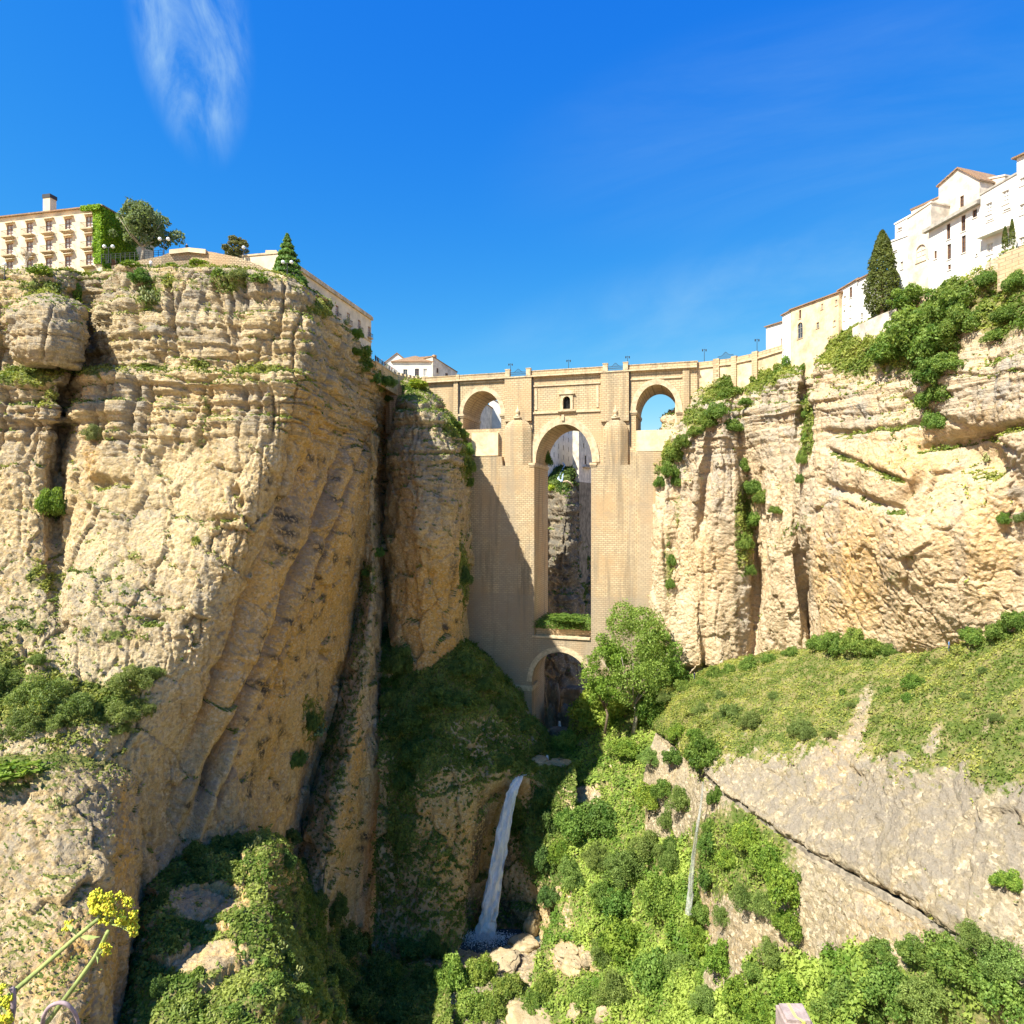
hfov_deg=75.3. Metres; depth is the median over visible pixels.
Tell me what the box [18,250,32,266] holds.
bare tree
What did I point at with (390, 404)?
rampart wall
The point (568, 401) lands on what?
window
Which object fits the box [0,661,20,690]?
bush
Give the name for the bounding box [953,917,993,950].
bush
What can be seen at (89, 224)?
window
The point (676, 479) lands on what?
bush
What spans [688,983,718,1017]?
bush
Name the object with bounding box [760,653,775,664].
bush
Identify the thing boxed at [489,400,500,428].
town house
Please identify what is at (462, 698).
bush
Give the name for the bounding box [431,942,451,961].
bush
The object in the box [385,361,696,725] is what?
stone bridge
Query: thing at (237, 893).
prickly pear
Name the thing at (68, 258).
window
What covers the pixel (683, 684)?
bush
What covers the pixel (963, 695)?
bush
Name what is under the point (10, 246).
window
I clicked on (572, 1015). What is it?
boulder
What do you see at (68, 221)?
window
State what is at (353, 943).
bush
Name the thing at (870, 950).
bush
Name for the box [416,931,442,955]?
bush
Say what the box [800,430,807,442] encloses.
bush
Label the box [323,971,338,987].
bush
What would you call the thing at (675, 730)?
bush
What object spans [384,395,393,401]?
bush
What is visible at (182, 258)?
parapet wall
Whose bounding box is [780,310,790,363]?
white house
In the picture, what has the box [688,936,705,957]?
bush
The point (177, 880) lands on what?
bush
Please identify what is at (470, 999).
bush
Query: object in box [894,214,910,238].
white house
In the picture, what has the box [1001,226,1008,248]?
cypress tree
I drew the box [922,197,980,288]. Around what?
white house
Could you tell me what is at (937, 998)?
bush
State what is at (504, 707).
bush
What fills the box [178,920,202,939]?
bush
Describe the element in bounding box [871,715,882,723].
bush
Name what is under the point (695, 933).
bush
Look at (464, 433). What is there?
bush
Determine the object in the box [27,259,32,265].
window
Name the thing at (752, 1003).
bush
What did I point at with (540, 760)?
boulder
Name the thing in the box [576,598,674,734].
poplar tree
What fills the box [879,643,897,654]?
bush
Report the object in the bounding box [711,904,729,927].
bush
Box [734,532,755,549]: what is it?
bush
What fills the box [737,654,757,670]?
bush
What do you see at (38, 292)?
undergrowth
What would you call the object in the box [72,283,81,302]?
bush
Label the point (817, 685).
undergrowth
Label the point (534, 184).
sky
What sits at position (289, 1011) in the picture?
bush
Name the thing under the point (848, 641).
bush
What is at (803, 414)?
bush
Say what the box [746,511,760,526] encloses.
bush
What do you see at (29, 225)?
window
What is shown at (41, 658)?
bush
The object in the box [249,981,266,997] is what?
bush
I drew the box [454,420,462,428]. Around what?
bush
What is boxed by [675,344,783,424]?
road wall
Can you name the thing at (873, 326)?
garden wall
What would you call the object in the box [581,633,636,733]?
elm tree
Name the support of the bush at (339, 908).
on the hillside
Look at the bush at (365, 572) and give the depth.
163.22 m
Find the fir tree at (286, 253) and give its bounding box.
[272,233,308,282]
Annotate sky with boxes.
[0,0,1023,429]
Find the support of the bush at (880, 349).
on the cliff at (842, 558)
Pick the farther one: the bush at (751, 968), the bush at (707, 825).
the bush at (707, 825)
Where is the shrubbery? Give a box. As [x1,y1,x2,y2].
[532,612,590,630]
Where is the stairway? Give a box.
[557,462,564,481]
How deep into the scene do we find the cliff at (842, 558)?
122.21 m
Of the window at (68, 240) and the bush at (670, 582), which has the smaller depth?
the window at (68, 240)
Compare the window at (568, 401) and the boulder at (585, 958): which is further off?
the window at (568, 401)
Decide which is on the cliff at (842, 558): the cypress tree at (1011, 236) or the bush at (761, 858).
the cypress tree at (1011, 236)
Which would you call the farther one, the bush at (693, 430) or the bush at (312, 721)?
the bush at (693, 430)
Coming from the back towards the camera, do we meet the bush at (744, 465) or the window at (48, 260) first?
the bush at (744, 465)
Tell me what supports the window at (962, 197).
in the white house at (959, 187)
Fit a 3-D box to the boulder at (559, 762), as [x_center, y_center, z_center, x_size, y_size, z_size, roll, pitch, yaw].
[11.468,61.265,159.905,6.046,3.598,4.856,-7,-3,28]
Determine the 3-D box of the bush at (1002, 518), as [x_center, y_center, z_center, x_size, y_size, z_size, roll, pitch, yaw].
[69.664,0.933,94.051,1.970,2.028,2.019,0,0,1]
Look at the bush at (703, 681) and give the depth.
144.09 m
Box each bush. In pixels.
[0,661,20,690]
[0,706,49,740]
[0,759,58,782]
[3,672,72,715]
[21,653,49,666]
[25,263,55,276]
[33,486,65,518]
[42,710,77,733]
[53,691,101,720]
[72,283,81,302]
[81,424,103,440]
[99,699,143,725]
[104,665,154,691]
[108,722,137,735]
[119,259,141,266]
[126,267,152,283]
[131,697,156,715]
[142,666,166,678]
[145,973,167,998]
[151,889,169,909]
[166,934,183,955]
[173,873,191,887]
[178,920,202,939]
[179,998,203,1012]
[181,838,213,867]
[187,868,209,884]
[188,258,207,265]
[190,965,204,979]
[206,833,239,854]
[210,267,224,276]
[223,1001,242,1020]
[224,267,251,280]
[227,832,248,848]
[248,272,267,283]
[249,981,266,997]
[258,957,269,967]
[266,969,283,985]
[279,1005,297,1023]
[282,949,295,965]
[283,848,296,871]
[285,828,302,845]
[290,749,305,769]
[294,982,312,998]
[296,276,307,286]
[298,857,308,871]
[305,954,317,969]
[306,711,319,731]
[308,927,321,940]
[313,889,329,910]
[316,999,333,1020]
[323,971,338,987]
[326,961,356,989]
[327,727,333,734]
[328,891,348,927]
[332,1003,345,1023]
[340,927,368,961]
[346,979,379,1017]
[352,328,363,339]
[352,347,361,356]
[360,948,397,997]
[361,569,368,576]
[362,345,372,355]
[362,931,371,953]
[366,360,373,367]
[370,371,380,383]
[374,547,384,557]
[380,376,398,387]
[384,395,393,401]
[385,645,413,673]
[393,766,411,791]
[396,937,422,958]
[408,378,428,388]
[410,959,444,990]
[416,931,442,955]
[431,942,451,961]
[433,951,471,994]
[443,691,471,708]
[448,649,482,679]
[452,985,488,1023]
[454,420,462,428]
[457,428,469,437]
[461,565,473,587]
[464,442,474,454]
[464,952,498,986]
[466,458,476,472]
[466,477,474,487]
[475,676,495,691]
[476,989,507,1023]
[492,971,525,1003]
[496,700,512,718]
[497,753,512,768]
[519,718,534,730]
[520,987,544,1015]
[529,797,540,819]
[533,741,544,753]
[533,788,550,804]
[533,844,554,872]
[534,970,555,1005]
[535,808,556,832]
[536,885,559,907]
[545,450,553,466]
[546,837,571,865]
[547,613,585,623]
[551,729,580,749]
[552,804,588,843]
[552,853,585,892]
[565,688,628,730]
[567,983,595,1011]
[574,795,619,836]
[580,840,608,873]
[587,881,615,906]
[589,936,614,967]
[590,965,630,1007]
[592,914,648,968]
[600,887,633,923]
[601,848,647,888]
[603,736,642,757]
[627,829,660,862]
[630,946,673,997]
[631,693,665,724]
[631,781,658,811]
[635,874,674,920]
[636,746,659,766]
[649,778,672,798]
[651,843,664,859]
[652,476,666,487]
[655,690,671,702]
[656,806,671,832]
[656,841,679,871]
[660,461,680,475]
[660,950,698,981]
[661,747,682,765]
[662,834,676,850]
[663,783,690,811]
[665,445,683,461]
[665,578,675,588]
[665,722,684,739]
[668,555,675,565]
[670,474,680,486]
[672,434,691,448]
[673,679,691,690]
[673,787,686,798]
[680,923,705,941]
[682,732,722,773]
[685,425,704,436]
[685,728,702,738]
[688,901,710,926]
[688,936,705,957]
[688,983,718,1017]
[693,701,708,713]
[695,832,715,854]
[695,867,711,891]
[696,416,717,427]
[696,678,709,685]
[701,817,714,831]
[702,402,730,419]
[703,937,731,979]
[705,785,722,805]
[706,665,721,677]
[711,703,743,722]
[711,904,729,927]
[713,690,727,699]
[713,846,737,869]
[719,971,754,1019]
[721,662,735,673]
[724,418,744,432]
[724,820,762,851]
[727,881,752,912]
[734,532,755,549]
[736,710,763,730]
[737,397,754,405]
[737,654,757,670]
[739,457,750,472]
[741,960,763,980]
[741,991,775,1023]
[742,479,761,495]
[742,838,783,876]
[745,563,757,575]
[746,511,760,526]
[747,889,779,919]
[751,489,765,503]
[752,935,785,968]
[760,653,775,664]
[762,861,801,910]
[767,691,777,699]
[768,506,782,513]
[770,906,803,944]
[770,971,810,1005]
[780,646,798,657]
[781,354,789,365]
[786,717,812,735]
[795,449,807,464]
[795,473,804,484]
[796,726,817,740]
[799,363,805,370]
[800,409,808,418]
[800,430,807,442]
[805,634,826,651]
[809,988,840,1023]
[819,630,844,656]
[824,730,837,739]
[826,974,885,1023]
[838,625,864,655]
[838,688,847,695]
[846,702,856,707]
[857,959,916,1023]
[858,935,899,967]
[861,637,884,656]
[864,333,914,362]
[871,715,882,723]
[875,355,894,364]
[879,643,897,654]
[882,301,945,349]
[884,685,891,692]
[885,281,928,309]
[892,931,936,970]
[894,968,967,1023]
[899,673,925,690]
[900,692,914,703]
[903,320,963,363]
[909,354,946,387]
[913,380,951,408]
[918,284,978,323]
[920,410,946,429]
[920,929,983,992]
[921,351,965,371]
[928,275,973,299]
[930,658,942,664]
[934,303,981,337]
[939,278,964,288]
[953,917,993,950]
[957,625,985,645]
[957,691,970,699]
[968,964,1023,1023]
[972,269,996,287]
[974,936,1023,980]
[975,667,989,673]
[977,327,1003,343]
[983,620,1009,639]
[986,713,1004,722]
[987,868,1022,892]
[988,302,1022,323]
[995,512,1011,525]
[1000,269,1023,291]
[1000,610,1023,632]
[1009,512,1023,522]
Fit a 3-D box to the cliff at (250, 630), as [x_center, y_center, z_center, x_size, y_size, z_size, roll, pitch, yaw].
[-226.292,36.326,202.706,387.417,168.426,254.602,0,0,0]
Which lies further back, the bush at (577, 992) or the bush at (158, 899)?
the bush at (577, 992)
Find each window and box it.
[8,225,12,234]
[8,243,12,253]
[8,261,12,269]
[27,223,32,232]
[27,241,32,251]
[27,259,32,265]
[46,221,51,230]
[46,239,51,249]
[46,258,51,267]
[66,218,71,229]
[66,237,71,248]
[66,256,71,266]
[87,216,92,226]
[87,235,92,245]
[87,254,92,264]
[558,388,574,411]
[796,322,802,339]
[915,244,925,263]
[945,224,950,240]
[946,244,951,260]
[959,195,963,208]
[960,215,965,232]
[961,235,965,253]
[971,209,977,219]
[985,202,991,215]
[986,243,993,255]
[1001,190,1009,205]
[1018,178,1023,187]
[1018,204,1023,216]
[1019,237,1023,245]
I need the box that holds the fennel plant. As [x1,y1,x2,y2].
[0,887,139,1023]
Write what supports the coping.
on the parapet wall at (182, 258)
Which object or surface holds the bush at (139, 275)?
on the cliff at (250, 630)
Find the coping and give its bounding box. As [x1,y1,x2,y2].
[169,247,207,254]
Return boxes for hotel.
[0,193,153,272]
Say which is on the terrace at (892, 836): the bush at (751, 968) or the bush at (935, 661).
the bush at (935, 661)
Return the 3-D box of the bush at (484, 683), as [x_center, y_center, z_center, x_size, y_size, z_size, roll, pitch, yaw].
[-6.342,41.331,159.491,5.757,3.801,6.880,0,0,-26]
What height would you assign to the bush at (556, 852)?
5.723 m
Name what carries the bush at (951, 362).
on the cliff at (842, 558)
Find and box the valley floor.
[368,941,541,1023]
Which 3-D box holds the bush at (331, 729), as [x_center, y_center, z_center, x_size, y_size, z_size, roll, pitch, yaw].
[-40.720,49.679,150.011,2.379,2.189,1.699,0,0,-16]
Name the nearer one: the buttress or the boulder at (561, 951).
the boulder at (561, 951)
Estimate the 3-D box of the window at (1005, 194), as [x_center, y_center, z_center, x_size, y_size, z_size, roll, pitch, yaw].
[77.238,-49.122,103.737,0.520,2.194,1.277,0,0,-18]
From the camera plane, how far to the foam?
143.26 m
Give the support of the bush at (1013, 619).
on the cliff at (842, 558)
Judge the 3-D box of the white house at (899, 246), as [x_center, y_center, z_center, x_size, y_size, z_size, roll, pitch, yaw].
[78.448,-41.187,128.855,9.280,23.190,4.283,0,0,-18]
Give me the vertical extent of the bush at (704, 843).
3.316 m
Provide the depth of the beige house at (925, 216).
121.80 m
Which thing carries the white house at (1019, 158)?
on the cliff at (842, 558)
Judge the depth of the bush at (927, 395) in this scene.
104.50 m
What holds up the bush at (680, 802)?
on the valley slope
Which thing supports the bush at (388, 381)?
on the cliff at (250, 630)
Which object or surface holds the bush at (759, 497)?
on the cliff at (842, 558)
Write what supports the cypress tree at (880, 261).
on the cliff at (842, 558)
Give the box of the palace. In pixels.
[236,252,372,357]
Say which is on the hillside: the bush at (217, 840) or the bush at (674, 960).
the bush at (217, 840)
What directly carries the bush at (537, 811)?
on the waterfall cliff at (480, 830)
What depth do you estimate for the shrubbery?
179.90 m
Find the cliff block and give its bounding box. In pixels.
[0,292,90,370]
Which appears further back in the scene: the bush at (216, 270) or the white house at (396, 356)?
the white house at (396, 356)
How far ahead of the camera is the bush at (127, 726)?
92.21 m
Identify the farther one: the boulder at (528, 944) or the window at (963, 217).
the boulder at (528, 944)
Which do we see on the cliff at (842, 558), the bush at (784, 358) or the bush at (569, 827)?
the bush at (784, 358)
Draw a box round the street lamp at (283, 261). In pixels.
[281,260,292,273]
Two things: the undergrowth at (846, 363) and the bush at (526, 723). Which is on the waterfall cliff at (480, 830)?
the bush at (526, 723)
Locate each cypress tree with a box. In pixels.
[861,229,902,314]
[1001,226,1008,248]
[1008,219,1015,248]
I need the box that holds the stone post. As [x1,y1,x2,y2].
[776,1003,812,1023]
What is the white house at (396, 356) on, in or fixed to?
on the cliff at (250, 630)
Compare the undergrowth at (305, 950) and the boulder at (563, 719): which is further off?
the boulder at (563, 719)
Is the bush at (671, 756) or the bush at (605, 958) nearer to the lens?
the bush at (605, 958)
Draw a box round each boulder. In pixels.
[486,947,520,973]
[504,1000,551,1023]
[507,933,539,954]
[523,910,540,936]
[531,755,552,765]
[544,703,557,729]
[545,677,559,713]
[547,726,566,736]
[550,758,570,768]
[554,943,578,964]
[558,685,583,711]
[558,703,572,727]
[560,954,581,977]
[566,1001,581,1022]
[580,951,595,969]
[594,1005,612,1023]
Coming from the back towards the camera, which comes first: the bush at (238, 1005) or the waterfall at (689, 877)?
the waterfall at (689, 877)
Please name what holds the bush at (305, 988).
on the hillside
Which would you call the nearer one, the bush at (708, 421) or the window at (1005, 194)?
the window at (1005, 194)
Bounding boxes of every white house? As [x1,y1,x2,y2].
[383,353,403,370]
[391,356,433,376]
[418,355,457,376]
[764,321,782,349]
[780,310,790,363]
[836,277,859,330]
[856,272,880,321]
[891,234,906,288]
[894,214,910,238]
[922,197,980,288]
[936,167,995,213]
[976,172,1016,269]
[1011,152,1023,247]
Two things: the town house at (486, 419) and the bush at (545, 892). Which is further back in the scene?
the town house at (486, 419)
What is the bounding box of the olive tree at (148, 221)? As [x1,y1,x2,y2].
[108,196,185,259]
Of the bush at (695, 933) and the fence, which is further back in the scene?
the fence
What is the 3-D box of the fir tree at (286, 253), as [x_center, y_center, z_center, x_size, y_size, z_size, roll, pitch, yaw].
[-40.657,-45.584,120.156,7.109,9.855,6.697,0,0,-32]
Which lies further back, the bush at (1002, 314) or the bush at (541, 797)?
the bush at (541, 797)
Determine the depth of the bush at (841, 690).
111.70 m
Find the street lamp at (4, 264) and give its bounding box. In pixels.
[0,262,6,279]
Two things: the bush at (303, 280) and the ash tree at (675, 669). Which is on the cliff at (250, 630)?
the bush at (303, 280)
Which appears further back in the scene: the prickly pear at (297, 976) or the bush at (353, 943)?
the bush at (353, 943)
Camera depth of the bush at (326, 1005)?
87.46 m
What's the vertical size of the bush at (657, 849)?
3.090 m
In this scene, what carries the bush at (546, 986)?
on the valley slope
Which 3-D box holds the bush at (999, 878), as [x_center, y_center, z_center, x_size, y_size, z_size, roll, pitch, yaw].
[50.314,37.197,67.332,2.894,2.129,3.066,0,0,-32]
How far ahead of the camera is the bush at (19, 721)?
86.61 m
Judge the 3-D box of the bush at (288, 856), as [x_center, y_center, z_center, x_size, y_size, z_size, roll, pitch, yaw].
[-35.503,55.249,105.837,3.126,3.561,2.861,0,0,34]
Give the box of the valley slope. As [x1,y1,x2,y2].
[532,688,864,1023]
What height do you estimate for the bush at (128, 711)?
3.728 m
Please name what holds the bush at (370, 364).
on the cliff at (250, 630)
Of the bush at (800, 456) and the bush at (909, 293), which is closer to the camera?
the bush at (909, 293)
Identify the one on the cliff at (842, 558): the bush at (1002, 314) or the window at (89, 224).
the bush at (1002, 314)
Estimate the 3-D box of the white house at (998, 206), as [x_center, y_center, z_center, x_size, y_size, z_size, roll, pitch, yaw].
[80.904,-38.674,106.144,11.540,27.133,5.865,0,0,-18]
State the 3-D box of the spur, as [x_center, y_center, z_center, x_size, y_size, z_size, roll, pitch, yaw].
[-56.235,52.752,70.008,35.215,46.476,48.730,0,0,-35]
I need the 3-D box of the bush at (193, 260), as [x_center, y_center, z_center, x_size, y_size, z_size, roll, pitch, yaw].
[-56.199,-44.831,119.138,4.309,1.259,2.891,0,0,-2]
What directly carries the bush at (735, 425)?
on the cliff at (842, 558)
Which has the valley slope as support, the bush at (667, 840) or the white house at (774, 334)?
the bush at (667, 840)
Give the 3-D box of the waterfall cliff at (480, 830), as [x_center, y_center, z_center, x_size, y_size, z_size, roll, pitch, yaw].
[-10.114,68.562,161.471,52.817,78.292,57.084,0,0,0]
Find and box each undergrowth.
[0,262,385,861]
[0,748,141,1023]
[1,287,88,365]
[118,824,454,1023]
[298,417,388,937]
[369,624,577,961]
[377,950,532,1023]
[381,376,475,654]
[529,685,876,1023]
[544,465,590,710]
[651,622,1023,939]
[654,242,1023,667]
[681,805,1007,1023]
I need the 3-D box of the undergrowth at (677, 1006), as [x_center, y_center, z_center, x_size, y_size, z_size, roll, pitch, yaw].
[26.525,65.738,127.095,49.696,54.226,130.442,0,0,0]
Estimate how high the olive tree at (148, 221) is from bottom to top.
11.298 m
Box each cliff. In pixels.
[0,264,387,905]
[372,625,575,959]
[648,255,1023,673]
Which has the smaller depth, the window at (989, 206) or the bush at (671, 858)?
the window at (989, 206)
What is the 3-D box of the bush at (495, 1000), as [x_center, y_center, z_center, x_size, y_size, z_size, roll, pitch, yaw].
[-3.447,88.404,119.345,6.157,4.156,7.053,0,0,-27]
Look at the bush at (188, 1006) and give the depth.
73.12 m
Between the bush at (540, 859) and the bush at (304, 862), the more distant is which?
the bush at (540, 859)
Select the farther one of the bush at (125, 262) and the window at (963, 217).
the bush at (125, 262)
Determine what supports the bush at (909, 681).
on the terrace at (892, 836)
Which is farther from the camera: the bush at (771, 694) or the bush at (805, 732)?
the bush at (771, 694)
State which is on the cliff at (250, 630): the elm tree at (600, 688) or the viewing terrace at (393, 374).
the viewing terrace at (393, 374)
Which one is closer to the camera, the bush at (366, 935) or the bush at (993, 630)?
the bush at (993, 630)
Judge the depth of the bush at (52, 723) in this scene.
87.83 m
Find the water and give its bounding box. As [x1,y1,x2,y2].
[460,929,540,953]
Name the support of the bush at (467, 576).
on the buttress
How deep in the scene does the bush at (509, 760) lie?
149.67 m
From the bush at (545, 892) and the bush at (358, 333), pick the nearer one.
the bush at (545, 892)
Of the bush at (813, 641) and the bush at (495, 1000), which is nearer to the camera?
the bush at (495, 1000)
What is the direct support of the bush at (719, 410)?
on the cliff at (842, 558)
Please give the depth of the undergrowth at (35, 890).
73.43 m
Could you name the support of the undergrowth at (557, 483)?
on the back gorge
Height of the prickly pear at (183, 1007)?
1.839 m
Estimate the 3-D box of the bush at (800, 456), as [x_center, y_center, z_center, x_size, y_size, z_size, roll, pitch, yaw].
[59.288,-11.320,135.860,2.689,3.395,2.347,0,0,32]
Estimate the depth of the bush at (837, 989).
73.71 m
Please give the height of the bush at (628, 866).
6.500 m
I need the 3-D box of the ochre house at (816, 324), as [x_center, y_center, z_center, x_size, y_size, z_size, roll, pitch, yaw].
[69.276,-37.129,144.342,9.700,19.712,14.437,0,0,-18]
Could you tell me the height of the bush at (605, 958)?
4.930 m
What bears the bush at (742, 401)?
on the cliff at (842, 558)
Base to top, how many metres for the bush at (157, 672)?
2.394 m
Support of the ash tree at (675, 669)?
on the valley slope
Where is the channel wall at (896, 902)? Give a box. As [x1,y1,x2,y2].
[700,768,1023,982]
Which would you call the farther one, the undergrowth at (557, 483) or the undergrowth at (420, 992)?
the undergrowth at (557, 483)
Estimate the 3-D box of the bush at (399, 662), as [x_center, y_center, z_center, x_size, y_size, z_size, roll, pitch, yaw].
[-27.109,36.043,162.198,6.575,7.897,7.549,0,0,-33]
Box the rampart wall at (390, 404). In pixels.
[386,372,418,433]
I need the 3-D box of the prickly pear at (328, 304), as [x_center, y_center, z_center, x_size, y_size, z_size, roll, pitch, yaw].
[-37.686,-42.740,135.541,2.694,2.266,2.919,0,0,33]
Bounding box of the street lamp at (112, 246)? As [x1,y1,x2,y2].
[102,245,114,263]
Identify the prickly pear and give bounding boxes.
[48,793,67,808]
[139,285,164,301]
[179,998,194,1017]
[201,851,213,861]
[206,1003,227,1019]
[227,887,242,898]
[247,831,265,849]
[275,942,288,952]
[287,965,304,982]
[313,723,328,736]
[325,297,335,306]
[980,452,994,462]
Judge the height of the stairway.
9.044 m
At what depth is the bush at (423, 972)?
127.08 m
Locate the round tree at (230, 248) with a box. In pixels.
[221,235,249,257]
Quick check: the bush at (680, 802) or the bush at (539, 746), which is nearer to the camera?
the bush at (680, 802)
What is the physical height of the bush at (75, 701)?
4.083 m
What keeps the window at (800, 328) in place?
in the ochre house at (816, 324)
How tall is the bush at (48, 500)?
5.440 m
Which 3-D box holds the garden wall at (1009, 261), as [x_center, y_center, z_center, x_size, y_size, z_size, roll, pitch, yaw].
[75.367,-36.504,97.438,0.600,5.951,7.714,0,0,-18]
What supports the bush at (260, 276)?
on the cliff at (250, 630)
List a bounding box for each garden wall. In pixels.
[852,308,897,340]
[997,246,1023,291]
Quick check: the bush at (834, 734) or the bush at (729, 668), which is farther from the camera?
the bush at (729, 668)
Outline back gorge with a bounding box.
[544,469,590,725]
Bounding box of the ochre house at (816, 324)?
[789,291,842,378]
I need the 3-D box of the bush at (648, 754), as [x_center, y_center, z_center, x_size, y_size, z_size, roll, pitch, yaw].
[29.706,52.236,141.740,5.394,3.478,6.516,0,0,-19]
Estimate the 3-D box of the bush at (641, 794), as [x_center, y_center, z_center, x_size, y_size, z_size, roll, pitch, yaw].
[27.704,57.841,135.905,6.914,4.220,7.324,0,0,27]
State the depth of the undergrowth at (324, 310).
106.46 m
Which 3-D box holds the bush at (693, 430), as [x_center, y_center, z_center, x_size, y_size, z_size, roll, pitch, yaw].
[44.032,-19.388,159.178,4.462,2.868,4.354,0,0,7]
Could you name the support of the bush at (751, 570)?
on the cliff at (842, 558)
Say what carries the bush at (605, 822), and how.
on the valley slope
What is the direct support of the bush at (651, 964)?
on the valley slope
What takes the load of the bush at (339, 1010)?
on the hillside
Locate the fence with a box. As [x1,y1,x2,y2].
[101,250,160,263]
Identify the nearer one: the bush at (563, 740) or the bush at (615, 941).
the bush at (615, 941)
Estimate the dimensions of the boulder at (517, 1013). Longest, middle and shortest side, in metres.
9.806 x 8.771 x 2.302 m
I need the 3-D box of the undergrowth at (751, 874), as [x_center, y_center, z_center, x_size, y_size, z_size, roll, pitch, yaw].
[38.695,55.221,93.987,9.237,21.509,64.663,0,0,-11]
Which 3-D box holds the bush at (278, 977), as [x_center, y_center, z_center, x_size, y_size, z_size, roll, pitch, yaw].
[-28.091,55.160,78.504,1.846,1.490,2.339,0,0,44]
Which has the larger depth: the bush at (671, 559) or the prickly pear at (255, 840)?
the bush at (671, 559)
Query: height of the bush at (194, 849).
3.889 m
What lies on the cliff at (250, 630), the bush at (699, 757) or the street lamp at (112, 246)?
the street lamp at (112, 246)
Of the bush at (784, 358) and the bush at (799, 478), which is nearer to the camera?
the bush at (799, 478)
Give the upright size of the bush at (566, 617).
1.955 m
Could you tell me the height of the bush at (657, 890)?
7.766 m
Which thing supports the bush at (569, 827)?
on the valley slope
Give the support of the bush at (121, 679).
on the cliff at (250, 630)
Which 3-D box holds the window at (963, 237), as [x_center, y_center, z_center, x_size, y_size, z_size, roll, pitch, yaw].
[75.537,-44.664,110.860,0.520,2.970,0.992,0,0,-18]
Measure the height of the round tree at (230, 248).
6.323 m
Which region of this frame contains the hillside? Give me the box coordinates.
[120,832,451,1023]
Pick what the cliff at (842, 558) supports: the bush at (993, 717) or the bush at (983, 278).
the bush at (983, 278)
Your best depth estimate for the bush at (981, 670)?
90.03 m
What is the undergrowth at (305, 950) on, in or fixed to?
on the hillside
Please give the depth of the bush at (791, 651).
140.36 m
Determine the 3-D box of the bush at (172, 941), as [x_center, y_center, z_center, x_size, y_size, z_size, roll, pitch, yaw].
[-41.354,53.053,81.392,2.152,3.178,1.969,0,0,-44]
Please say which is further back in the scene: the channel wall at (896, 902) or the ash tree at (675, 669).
the ash tree at (675, 669)
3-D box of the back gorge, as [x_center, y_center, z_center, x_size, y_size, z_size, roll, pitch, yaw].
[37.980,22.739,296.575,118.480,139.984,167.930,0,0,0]
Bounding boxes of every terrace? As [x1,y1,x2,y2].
[373,357,397,395]
[652,628,1023,961]
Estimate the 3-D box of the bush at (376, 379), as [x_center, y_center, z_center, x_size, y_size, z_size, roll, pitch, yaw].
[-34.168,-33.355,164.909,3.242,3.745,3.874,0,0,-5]
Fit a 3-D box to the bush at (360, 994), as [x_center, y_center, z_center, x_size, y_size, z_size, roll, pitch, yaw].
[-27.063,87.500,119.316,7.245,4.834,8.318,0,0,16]
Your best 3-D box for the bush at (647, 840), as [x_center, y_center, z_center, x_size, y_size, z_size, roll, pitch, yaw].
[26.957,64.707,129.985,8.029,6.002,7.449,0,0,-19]
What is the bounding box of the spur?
[0,750,144,1023]
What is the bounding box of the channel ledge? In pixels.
[643,732,1023,1023]
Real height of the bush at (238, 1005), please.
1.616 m
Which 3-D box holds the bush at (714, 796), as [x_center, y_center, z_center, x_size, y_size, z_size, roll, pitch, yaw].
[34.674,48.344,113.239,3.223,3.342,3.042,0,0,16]
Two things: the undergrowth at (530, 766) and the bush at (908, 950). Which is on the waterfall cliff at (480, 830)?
the undergrowth at (530, 766)
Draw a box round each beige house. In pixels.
[906,201,949,288]
[910,196,938,213]
[989,174,1010,184]
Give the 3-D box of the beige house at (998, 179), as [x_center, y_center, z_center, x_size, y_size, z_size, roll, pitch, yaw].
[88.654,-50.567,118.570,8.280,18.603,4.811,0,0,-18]
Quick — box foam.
[460,930,524,951]
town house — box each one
[480,404,492,428]
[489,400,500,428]
[548,431,572,476]
[573,431,591,584]
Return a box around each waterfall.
[475,774,524,937]
[685,788,703,915]
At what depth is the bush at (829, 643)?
127.67 m
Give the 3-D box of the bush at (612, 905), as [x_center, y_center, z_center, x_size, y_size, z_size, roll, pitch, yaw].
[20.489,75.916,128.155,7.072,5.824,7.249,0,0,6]
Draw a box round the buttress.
[380,377,474,672]
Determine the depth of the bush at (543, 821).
146.28 m
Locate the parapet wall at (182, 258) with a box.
[112,252,265,271]
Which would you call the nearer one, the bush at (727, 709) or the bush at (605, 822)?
the bush at (727, 709)
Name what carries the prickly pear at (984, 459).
on the cliff at (842, 558)
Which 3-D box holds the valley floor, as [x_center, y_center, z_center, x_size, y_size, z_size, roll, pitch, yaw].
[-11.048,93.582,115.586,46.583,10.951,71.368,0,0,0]
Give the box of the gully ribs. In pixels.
[298,423,388,938]
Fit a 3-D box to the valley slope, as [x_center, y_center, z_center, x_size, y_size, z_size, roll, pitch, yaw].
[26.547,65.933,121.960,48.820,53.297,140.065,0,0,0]
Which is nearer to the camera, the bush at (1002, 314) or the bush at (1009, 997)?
the bush at (1009, 997)
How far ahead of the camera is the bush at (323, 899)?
123.40 m
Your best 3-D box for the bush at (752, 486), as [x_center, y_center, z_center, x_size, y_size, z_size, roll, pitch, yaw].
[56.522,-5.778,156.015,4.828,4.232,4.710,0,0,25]
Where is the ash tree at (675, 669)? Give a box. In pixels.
[630,628,693,697]
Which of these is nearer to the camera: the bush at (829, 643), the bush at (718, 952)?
the bush at (718, 952)
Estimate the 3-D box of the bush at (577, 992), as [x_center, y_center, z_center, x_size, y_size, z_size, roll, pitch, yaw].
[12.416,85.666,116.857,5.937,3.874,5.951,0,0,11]
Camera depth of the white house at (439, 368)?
208.60 m
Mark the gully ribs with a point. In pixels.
(354, 844)

